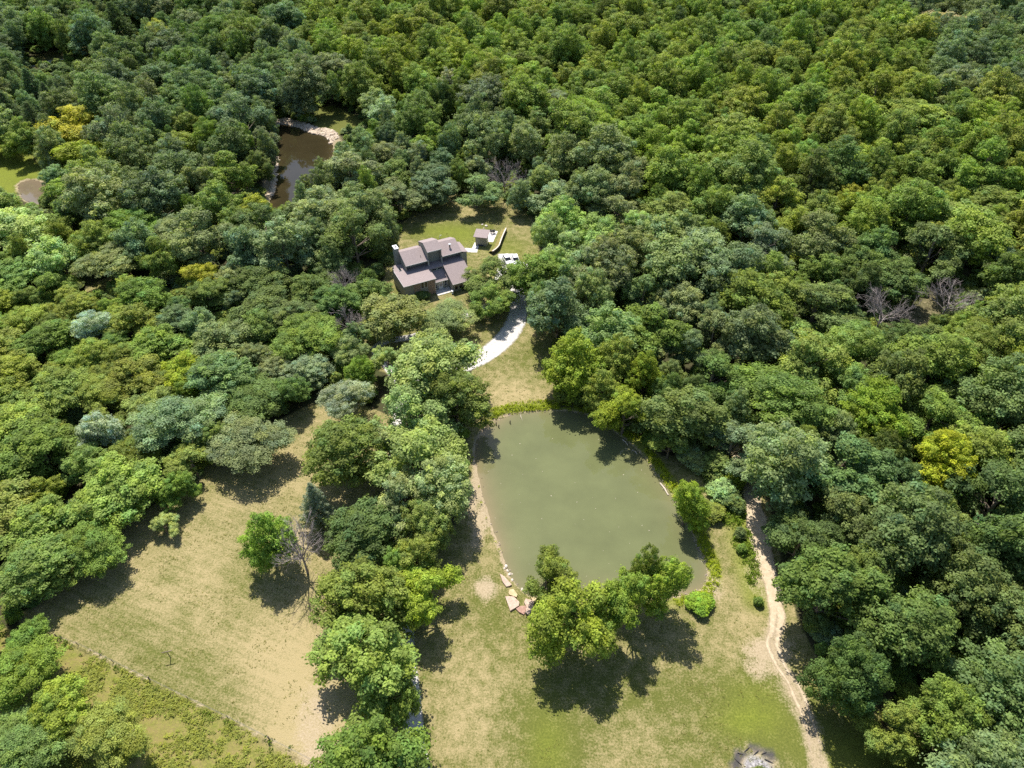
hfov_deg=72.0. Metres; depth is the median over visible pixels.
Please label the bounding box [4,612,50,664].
broadleaf tree
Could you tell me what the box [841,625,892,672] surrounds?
broadleaf tree
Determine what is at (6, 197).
broadleaf tree
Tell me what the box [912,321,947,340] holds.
broadleaf tree
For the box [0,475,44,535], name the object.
broadleaf tree
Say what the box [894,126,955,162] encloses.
broadleaf tree
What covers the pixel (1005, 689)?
broadleaf tree
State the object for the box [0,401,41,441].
broadleaf tree
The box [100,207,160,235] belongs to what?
broadleaf tree
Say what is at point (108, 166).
broadleaf tree
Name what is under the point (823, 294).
broadleaf tree
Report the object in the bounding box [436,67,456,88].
broadleaf tree
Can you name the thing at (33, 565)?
broadleaf tree
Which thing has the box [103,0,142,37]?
pine tree
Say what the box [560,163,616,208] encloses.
broadleaf tree
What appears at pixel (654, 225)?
broadleaf tree
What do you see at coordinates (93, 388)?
broadleaf tree
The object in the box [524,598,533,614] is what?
stone slab
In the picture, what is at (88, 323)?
broadleaf tree
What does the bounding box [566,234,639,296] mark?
broadleaf tree
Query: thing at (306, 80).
broadleaf tree
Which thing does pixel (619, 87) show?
broadleaf tree
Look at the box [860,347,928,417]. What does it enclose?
broadleaf tree
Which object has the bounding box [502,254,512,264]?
parked car
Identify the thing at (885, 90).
broadleaf tree
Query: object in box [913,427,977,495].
broadleaf tree
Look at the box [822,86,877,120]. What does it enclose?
broadleaf tree
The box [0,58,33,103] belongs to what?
pine tree
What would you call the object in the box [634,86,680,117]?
broadleaf tree
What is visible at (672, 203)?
broadleaf tree
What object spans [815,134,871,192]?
broadleaf tree
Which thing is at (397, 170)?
broadleaf tree
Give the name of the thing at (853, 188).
broadleaf tree
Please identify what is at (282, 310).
broadleaf tree
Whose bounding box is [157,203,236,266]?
broadleaf tree
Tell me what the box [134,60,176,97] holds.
broadleaf tree
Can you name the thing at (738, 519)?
track side weeds
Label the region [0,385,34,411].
broadleaf tree
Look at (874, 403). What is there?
broadleaf tree
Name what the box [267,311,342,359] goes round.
broadleaf tree
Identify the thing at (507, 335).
driveway
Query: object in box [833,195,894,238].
broadleaf tree
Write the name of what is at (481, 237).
shed
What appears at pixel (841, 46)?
broadleaf tree
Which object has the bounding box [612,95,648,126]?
broadleaf tree
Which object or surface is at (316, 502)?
pine tree
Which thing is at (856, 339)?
broadleaf tree
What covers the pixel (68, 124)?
broadleaf tree
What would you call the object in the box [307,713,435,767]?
broadleaf tree
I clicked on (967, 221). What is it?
broadleaf tree
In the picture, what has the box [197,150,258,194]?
broadleaf tree
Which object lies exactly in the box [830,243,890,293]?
broadleaf tree
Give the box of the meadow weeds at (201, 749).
[15,642,309,767]
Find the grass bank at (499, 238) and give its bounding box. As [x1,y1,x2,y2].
[491,228,504,250]
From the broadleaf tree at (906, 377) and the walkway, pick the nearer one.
the broadleaf tree at (906, 377)
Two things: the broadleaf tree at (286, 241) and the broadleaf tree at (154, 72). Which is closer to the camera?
the broadleaf tree at (286, 241)
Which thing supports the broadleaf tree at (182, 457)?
on the ground at (578, 708)
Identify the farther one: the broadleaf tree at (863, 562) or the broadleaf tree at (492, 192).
the broadleaf tree at (492, 192)
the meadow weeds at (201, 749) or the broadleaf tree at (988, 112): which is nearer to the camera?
the meadow weeds at (201, 749)
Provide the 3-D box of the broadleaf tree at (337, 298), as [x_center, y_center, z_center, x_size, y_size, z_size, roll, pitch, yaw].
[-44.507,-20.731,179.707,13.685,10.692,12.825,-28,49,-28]
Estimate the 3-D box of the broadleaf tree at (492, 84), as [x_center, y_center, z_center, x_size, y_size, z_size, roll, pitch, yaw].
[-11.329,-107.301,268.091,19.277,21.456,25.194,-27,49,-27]
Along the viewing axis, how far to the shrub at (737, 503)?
135.73 m
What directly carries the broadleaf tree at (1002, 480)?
on the ground at (578, 708)
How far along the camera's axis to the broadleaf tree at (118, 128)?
231.37 m
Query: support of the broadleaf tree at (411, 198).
on the ground at (578, 708)
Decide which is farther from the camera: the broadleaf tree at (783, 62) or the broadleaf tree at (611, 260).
the broadleaf tree at (783, 62)
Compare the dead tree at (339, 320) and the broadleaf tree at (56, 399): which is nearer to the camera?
the broadleaf tree at (56, 399)
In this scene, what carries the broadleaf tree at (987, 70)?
on the ground at (578, 708)
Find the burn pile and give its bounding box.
[734,747,773,767]
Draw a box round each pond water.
[17,180,45,203]
[270,124,333,208]
[474,411,706,598]
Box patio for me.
[488,231,497,241]
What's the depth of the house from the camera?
191.57 m
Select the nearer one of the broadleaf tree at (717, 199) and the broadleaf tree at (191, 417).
the broadleaf tree at (191, 417)
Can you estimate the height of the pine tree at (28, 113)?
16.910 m
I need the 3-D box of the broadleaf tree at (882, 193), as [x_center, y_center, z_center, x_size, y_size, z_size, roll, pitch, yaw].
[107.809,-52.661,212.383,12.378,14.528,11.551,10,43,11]
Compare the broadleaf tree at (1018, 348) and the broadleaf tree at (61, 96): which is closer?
the broadleaf tree at (1018, 348)
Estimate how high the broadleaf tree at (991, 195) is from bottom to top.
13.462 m
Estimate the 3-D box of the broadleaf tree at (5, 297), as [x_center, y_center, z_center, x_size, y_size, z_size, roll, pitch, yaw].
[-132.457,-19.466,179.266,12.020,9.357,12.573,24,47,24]
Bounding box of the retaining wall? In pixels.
[492,228,506,253]
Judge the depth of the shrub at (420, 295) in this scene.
188.35 m
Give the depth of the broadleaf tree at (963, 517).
121.77 m
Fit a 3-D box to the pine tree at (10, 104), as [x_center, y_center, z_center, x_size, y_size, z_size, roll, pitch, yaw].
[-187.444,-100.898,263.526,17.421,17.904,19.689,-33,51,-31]
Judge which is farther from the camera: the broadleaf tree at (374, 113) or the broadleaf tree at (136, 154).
the broadleaf tree at (374, 113)
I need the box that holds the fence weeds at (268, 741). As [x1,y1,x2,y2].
[57,636,293,752]
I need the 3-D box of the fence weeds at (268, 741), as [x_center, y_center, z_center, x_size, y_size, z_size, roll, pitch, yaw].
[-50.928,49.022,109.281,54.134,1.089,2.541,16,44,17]
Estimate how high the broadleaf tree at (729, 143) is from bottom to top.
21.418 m
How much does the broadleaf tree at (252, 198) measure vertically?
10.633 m
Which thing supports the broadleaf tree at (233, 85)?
on the ground at (578, 708)
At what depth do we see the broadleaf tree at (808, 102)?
261.04 m
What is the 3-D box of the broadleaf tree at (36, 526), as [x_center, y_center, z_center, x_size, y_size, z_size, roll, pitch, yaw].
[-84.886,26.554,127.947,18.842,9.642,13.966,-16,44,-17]
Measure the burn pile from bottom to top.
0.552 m
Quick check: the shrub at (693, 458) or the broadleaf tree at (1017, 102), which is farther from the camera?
the broadleaf tree at (1017, 102)
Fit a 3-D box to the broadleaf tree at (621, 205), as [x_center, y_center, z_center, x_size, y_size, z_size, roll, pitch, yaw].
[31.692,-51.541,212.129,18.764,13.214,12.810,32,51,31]
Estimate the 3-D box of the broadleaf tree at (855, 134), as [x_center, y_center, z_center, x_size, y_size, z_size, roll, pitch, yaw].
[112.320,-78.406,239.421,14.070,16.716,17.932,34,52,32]
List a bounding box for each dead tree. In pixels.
[271,509,332,573]
[327,265,360,286]
[329,305,366,328]
[485,157,530,192]
[857,283,922,327]
[916,277,987,314]
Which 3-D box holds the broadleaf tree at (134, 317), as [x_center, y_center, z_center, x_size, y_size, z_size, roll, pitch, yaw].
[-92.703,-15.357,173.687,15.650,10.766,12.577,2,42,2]
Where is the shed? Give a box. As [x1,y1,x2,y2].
[473,229,489,246]
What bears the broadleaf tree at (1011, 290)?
on the ground at (578, 708)
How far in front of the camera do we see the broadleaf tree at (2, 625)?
113.66 m
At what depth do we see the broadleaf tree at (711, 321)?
165.22 m
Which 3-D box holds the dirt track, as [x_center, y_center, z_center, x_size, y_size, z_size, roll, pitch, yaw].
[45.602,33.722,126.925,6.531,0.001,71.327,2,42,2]
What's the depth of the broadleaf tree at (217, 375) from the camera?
153.83 m
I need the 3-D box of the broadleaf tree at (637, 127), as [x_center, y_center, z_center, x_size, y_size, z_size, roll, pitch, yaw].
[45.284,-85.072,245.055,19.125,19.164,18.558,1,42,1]
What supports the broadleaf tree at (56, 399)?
on the ground at (578, 708)
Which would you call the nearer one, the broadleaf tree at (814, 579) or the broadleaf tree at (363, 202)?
the broadleaf tree at (814, 579)
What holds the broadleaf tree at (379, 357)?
on the ground at (578, 708)
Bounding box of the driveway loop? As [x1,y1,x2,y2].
[371,303,489,386]
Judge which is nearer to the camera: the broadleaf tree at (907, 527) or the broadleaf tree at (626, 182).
the broadleaf tree at (907, 527)
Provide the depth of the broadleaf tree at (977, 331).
157.39 m
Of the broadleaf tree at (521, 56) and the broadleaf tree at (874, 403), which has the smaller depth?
the broadleaf tree at (874, 403)
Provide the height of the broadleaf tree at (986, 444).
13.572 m
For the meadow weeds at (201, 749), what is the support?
on the ground at (578, 708)
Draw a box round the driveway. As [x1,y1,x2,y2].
[386,253,527,767]
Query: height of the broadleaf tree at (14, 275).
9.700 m
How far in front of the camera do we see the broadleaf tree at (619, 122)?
239.22 m
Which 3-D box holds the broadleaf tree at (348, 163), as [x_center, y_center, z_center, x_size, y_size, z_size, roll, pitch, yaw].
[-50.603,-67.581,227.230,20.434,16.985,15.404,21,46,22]
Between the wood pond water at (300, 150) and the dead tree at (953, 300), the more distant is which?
the wood pond water at (300, 150)
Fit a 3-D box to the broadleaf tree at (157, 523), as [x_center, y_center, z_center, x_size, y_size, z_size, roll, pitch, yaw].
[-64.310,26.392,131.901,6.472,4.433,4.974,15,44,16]
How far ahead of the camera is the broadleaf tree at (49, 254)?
188.30 m
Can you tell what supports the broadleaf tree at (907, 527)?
on the ground at (578, 708)
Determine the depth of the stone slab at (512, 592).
123.28 m
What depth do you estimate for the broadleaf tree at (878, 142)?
230.87 m
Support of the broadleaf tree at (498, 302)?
on the ground at (578, 708)
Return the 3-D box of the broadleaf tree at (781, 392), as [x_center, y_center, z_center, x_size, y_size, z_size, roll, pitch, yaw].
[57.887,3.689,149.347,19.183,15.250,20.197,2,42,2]
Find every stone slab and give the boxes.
[500,574,511,586]
[505,596,518,611]
[509,589,517,597]
[516,606,525,614]
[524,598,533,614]
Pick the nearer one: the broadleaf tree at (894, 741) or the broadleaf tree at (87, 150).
the broadleaf tree at (894, 741)
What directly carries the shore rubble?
on the ground at (578, 708)
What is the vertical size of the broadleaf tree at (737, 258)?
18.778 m
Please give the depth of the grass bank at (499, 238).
211.68 m
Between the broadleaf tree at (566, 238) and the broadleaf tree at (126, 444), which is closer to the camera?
the broadleaf tree at (126, 444)
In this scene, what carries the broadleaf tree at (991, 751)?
on the ground at (578, 708)
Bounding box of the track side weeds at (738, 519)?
[701,474,762,606]
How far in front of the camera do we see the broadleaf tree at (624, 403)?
146.88 m
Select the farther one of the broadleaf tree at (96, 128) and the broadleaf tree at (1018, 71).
the broadleaf tree at (1018, 71)
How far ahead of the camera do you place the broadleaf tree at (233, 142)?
230.04 m
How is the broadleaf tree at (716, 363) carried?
on the ground at (578, 708)
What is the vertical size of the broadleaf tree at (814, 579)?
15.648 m
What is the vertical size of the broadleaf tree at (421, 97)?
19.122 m
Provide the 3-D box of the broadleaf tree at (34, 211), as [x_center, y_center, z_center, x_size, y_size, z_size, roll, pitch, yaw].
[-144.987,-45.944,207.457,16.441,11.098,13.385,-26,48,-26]
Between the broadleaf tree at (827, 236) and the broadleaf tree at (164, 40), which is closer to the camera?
the broadleaf tree at (827, 236)
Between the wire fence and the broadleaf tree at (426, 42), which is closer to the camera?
the wire fence
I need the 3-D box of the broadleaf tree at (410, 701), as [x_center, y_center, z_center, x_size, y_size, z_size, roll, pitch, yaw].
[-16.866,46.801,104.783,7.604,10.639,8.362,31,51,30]
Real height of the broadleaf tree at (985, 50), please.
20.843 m
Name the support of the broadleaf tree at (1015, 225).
on the ground at (578, 708)
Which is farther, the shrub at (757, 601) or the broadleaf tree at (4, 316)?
the broadleaf tree at (4, 316)
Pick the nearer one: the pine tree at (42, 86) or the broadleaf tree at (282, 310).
the broadleaf tree at (282, 310)
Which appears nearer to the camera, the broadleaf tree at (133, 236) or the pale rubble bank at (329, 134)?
the broadleaf tree at (133, 236)
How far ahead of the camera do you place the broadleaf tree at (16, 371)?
156.97 m
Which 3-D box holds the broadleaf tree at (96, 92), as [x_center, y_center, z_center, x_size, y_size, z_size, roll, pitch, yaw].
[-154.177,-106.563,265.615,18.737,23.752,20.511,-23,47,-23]
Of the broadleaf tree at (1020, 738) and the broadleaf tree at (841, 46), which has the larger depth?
the broadleaf tree at (841, 46)
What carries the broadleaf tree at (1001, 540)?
on the ground at (578, 708)
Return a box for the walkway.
[465,243,478,252]
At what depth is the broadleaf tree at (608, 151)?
223.19 m
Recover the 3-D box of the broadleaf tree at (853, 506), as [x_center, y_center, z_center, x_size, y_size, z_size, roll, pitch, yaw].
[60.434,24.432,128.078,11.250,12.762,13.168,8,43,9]
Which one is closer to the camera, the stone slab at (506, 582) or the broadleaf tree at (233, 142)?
the stone slab at (506, 582)
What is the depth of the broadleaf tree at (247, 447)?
141.26 m
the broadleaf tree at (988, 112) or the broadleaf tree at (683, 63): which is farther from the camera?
the broadleaf tree at (683, 63)
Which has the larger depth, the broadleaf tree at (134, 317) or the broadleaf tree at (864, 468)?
the broadleaf tree at (134, 317)
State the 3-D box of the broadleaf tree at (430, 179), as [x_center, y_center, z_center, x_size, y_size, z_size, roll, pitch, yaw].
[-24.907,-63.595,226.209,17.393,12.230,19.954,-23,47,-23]
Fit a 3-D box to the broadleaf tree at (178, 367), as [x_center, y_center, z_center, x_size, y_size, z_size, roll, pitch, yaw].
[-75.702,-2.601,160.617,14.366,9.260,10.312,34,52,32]
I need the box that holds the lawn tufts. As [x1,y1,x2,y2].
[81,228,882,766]
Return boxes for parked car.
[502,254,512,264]
[511,254,518,264]
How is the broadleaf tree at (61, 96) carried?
on the ground at (578, 708)
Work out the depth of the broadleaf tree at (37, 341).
165.94 m
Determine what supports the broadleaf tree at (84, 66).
on the ground at (578, 708)
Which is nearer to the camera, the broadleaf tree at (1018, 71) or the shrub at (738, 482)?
the shrub at (738, 482)
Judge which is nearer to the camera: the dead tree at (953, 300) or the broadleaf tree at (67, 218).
the dead tree at (953, 300)
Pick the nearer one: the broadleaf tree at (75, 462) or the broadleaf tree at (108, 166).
the broadleaf tree at (75, 462)
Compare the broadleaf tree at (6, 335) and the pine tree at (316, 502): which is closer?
the pine tree at (316, 502)
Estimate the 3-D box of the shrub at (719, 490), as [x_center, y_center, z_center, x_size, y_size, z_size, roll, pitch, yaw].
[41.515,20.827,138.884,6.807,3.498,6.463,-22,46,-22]
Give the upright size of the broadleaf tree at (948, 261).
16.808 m
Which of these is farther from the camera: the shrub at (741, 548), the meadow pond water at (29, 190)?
the meadow pond water at (29, 190)
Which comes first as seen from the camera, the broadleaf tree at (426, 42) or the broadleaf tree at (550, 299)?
the broadleaf tree at (550, 299)
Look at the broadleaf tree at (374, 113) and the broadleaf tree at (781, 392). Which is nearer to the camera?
the broadleaf tree at (781, 392)
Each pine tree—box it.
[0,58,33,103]
[0,90,36,144]
[17,68,48,111]
[21,100,64,145]
[37,82,61,117]
[84,0,113,16]
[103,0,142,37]
[297,481,337,542]
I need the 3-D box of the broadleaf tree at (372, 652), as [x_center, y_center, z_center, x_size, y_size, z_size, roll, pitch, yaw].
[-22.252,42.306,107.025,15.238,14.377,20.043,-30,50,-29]
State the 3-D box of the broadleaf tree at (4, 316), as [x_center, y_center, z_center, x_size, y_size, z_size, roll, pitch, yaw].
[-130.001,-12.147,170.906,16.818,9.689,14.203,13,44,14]
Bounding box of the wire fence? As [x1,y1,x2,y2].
[54,633,310,758]
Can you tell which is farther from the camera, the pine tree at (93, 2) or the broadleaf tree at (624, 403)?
the pine tree at (93, 2)
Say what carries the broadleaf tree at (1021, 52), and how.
on the ground at (578, 708)
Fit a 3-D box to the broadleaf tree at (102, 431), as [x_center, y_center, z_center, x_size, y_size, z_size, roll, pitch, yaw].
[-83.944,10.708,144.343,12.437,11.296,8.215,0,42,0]
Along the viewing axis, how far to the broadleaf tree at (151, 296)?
178.52 m
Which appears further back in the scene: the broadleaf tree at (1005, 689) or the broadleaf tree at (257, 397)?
the broadleaf tree at (257, 397)
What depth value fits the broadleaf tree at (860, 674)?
101.58 m
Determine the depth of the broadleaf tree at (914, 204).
202.27 m
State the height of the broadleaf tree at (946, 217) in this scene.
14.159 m
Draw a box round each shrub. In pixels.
[408,203,428,211]
[412,291,430,300]
[675,444,707,474]
[702,501,725,524]
[704,477,742,505]
[723,493,746,515]
[724,469,746,490]
[732,526,746,540]
[735,543,748,553]
[753,597,764,606]
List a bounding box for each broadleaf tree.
[0,186,25,212]
[0,206,51,256]
[0,253,37,291]
[0,286,20,314]
[0,311,11,328]
[0,326,28,355]
[0,348,41,391]
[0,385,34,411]
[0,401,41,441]
[0,409,81,480]
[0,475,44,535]
[0,493,90,559]
[0,528,84,607]
[0,615,5,638]
[0,702,68,767]
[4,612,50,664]
[6,317,83,357]
[8,205,44,222]
[16,365,89,418]
[26,233,86,275]
[30,213,78,236]
[32,105,99,141]
[38,86,94,124]
[39,176,81,222]
[48,139,121,170]
[58,166,132,230]
[58,441,117,487]
[60,518,132,580]
[63,144,112,172]
[63,337,114,374]
[66,309,112,339]
[67,241,146,280]
[67,450,166,528]
[68,373,122,412]
[69,57,111,105]
[72,69,121,119]
[74,410,127,451]
[85,101,141,142]
[93,160,142,208]
[94,353,167,410]
[98,301,166,336]
[100,121,153,165]
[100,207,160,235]
[107,435,165,466]
[109,217,157,260]
[111,137,156,175]
[114,276,176,313]
[116,164,198,218]
[120,385,180,428]
[122,323,195,362]
[122,393,227,454]
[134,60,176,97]
[145,27,183,59]
[148,130,195,160]
[148,512,179,536]
[150,210,196,245]
[152,149,203,197]
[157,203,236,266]
[158,349,203,392]
[158,439,221,477]
[161,66,217,104]
[176,262,221,299]
[183,347,259,416]
[184,274,239,309]
[190,317,254,363]
[193,179,246,222]
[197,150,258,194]
[199,119,254,165]
[204,78,246,122]
[204,91,274,134]
[204,410,299,474]
[218,66,246,88]
[220,371,289,424]
[221,224,263,270]
[222,265,296,306]
[225,281,288,327]
[228,61,280,109]
[229,202,287,240]
[237,192,275,222]
[249,215,320,270]
[261,297,320,329]
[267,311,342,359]
[284,53,331,118]
[287,196,346,230]
[288,270,341,303]
[293,183,339,207]
[301,610,424,732]
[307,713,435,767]
[311,51,355,98]
[312,284,365,322]
[315,204,391,262]
[321,493,407,572]
[323,151,382,191]
[333,180,370,208]
[337,188,394,235]
[341,321,373,349]
[363,414,470,486]
[367,94,398,122]
[370,175,435,212]
[371,141,410,168]
[371,345,406,376]
[373,672,423,725]
[374,156,412,192]
[391,101,430,145]
[392,564,467,628]
[399,499,456,552]
[403,89,444,123]
[409,162,458,205]
[411,450,474,526]
[415,23,452,68]
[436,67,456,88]
[451,91,499,149]
[455,72,509,111]
[455,172,506,207]
[461,256,521,302]
[468,282,515,319]
[492,68,552,124]
[501,48,549,66]
[501,250,563,297]
[522,179,577,213]
[522,275,591,337]
[522,572,618,669]
[535,194,585,235]
[535,326,607,403]
[541,230,583,264]
[543,131,586,180]
[544,95,596,157]
[559,94,610,133]
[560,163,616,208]
[565,122,637,174]
[565,266,614,331]
[565,300,649,356]
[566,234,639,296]
[567,239,599,267]
[574,85,621,111]
[575,211,621,247]
[578,368,625,412]
[583,69,633,110]
[585,193,639,228]
[588,383,652,434]
[591,109,634,162]
[593,332,634,385]
[601,566,650,631]
[603,224,657,276]
[607,159,644,199]
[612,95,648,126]
[614,301,692,360]
[618,273,669,316]
[623,350,666,398]
[624,113,667,156]
[627,124,687,162]
[629,384,734,453]
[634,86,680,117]
[634,212,683,253]
[637,230,711,288]
[640,190,691,217]
[641,144,700,199]
[644,57,692,89]
[645,53,690,108]
[645,280,706,328]
[647,433,690,458]
[671,479,710,533]
[679,225,727,275]
[683,124,758,183]
[685,183,740,229]
[692,240,766,305]
[694,347,751,402]
[696,308,736,355]
[701,111,766,141]
[704,419,759,476]
[706,138,784,202]
[713,267,797,345]
[715,83,767,122]
[716,302,797,365]
[718,192,778,241]
[739,361,840,430]
[740,220,797,278]
[741,417,832,512]
[747,249,796,280]
[751,174,806,211]
[755,101,806,147]
[760,505,847,557]
[763,54,811,95]
[771,539,896,625]
[776,317,826,360]
[776,325,853,408]
[780,280,864,332]
[784,208,861,271]
[786,81,834,115]
[786,146,840,207]
[791,251,843,283]
[796,634,894,717]
[806,103,859,146]
[806,431,900,515]
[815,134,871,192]
[816,408,858,451]
[817,483,875,552]
[822,26,872,76]
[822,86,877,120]
[823,319,887,363]
[826,129,861,158]
[828,361,880,409]
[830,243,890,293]
[833,184,864,209]
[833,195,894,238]
[837,374,916,447]
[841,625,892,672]
[842,477,966,576]
[842,539,898,593]
[847,581,960,678]
[847,699,921,767]
[850,185,890,211]
[852,70,910,114]
[854,137,895,174]
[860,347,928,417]
[867,252,932,302]
[873,456,929,504]
[877,98,964,142]
[885,177,949,241]
[885,331,980,396]
[891,48,931,83]
[892,150,945,197]
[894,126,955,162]
[902,221,974,283]
[905,383,983,458]
[911,197,1008,227]
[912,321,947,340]
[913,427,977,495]
[915,534,1023,642]
[917,117,965,154]
[918,726,1023,767]
[921,9,966,18]
[928,635,1023,744]
[930,71,965,104]
[933,203,1020,266]
[937,16,978,61]
[939,350,1023,427]
[940,420,1020,485]
[940,456,1023,525]
[945,135,1023,200]
[949,287,1023,361]
[949,512,975,551]
[952,311,1002,376]
[954,97,1023,138]
[956,183,1021,211]
[960,511,1023,583]
[961,37,1003,68]
[961,108,1023,164]
[973,65,1023,109]
[977,250,1023,300]
[981,58,1019,82]
[984,281,1023,333]
[987,245,1023,270]
[989,59,1023,103]
[995,96,1023,118]
[997,199,1023,251]
[1001,424,1023,465]
[1003,340,1023,374]
[1009,727,1023,743]
[1018,45,1023,56]
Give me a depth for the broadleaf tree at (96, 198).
204.90 m
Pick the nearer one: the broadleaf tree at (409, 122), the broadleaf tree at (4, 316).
the broadleaf tree at (4, 316)
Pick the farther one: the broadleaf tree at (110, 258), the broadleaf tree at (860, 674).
the broadleaf tree at (110, 258)
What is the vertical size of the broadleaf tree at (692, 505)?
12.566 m
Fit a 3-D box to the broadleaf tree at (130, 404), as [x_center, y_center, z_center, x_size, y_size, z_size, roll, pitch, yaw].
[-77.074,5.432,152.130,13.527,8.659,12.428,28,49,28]
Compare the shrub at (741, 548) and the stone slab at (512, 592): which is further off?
the shrub at (741, 548)
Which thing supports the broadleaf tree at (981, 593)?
on the ground at (578, 708)
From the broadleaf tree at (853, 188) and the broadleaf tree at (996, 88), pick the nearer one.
the broadleaf tree at (853, 188)
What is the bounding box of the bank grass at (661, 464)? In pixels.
[471,398,721,607]
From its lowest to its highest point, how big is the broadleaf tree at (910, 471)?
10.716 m
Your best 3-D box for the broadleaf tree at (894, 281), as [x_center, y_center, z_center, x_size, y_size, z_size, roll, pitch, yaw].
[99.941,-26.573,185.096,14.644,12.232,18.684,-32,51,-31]
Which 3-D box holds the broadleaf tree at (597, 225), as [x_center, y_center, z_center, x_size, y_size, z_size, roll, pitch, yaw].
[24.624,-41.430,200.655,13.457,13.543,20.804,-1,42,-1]
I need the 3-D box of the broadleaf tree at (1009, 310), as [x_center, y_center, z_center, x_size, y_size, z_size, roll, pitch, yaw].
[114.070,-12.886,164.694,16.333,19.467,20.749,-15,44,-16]
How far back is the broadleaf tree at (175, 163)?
219.79 m
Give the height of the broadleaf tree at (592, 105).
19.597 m
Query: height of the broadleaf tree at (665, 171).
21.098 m
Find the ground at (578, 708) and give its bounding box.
[0,2,1016,767]
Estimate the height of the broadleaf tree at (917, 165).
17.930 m
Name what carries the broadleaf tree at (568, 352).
on the ground at (578, 708)
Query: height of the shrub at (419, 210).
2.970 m
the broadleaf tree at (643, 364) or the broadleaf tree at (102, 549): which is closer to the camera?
the broadleaf tree at (102, 549)
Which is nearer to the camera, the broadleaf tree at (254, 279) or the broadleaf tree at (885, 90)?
the broadleaf tree at (254, 279)
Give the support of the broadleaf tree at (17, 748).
on the ground at (578, 708)
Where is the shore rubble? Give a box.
[474,410,707,597]
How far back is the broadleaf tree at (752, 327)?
156.29 m
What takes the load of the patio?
on the ground at (578, 708)
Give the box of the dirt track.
[729,444,819,755]
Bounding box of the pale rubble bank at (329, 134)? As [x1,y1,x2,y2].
[266,117,338,196]
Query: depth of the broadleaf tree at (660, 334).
161.43 m
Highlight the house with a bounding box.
[392,237,469,299]
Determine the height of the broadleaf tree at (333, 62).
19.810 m
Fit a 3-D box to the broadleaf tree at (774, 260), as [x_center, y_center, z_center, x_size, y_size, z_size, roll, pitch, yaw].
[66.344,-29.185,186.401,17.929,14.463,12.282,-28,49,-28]
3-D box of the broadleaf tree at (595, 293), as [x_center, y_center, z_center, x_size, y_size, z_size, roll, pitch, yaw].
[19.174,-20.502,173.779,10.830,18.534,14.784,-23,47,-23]
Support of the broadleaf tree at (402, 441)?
on the ground at (578, 708)
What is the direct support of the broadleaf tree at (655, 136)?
on the ground at (578, 708)
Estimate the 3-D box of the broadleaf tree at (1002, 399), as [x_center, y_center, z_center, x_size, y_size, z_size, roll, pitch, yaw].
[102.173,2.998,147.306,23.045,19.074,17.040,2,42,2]
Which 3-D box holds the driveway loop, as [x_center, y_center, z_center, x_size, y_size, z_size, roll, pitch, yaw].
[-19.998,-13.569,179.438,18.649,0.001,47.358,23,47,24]
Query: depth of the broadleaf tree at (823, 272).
184.97 m
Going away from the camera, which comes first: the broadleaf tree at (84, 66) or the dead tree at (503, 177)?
the dead tree at (503, 177)
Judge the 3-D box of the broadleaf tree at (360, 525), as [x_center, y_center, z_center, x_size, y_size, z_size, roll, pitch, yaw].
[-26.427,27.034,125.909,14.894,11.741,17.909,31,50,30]
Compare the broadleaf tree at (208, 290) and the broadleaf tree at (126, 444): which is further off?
the broadleaf tree at (208, 290)
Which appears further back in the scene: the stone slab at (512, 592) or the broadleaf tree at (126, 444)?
the broadleaf tree at (126, 444)
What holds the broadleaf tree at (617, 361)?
on the ground at (578, 708)
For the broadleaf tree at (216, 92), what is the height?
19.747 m
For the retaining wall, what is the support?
on the ground at (578, 708)
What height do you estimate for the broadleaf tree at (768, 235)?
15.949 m

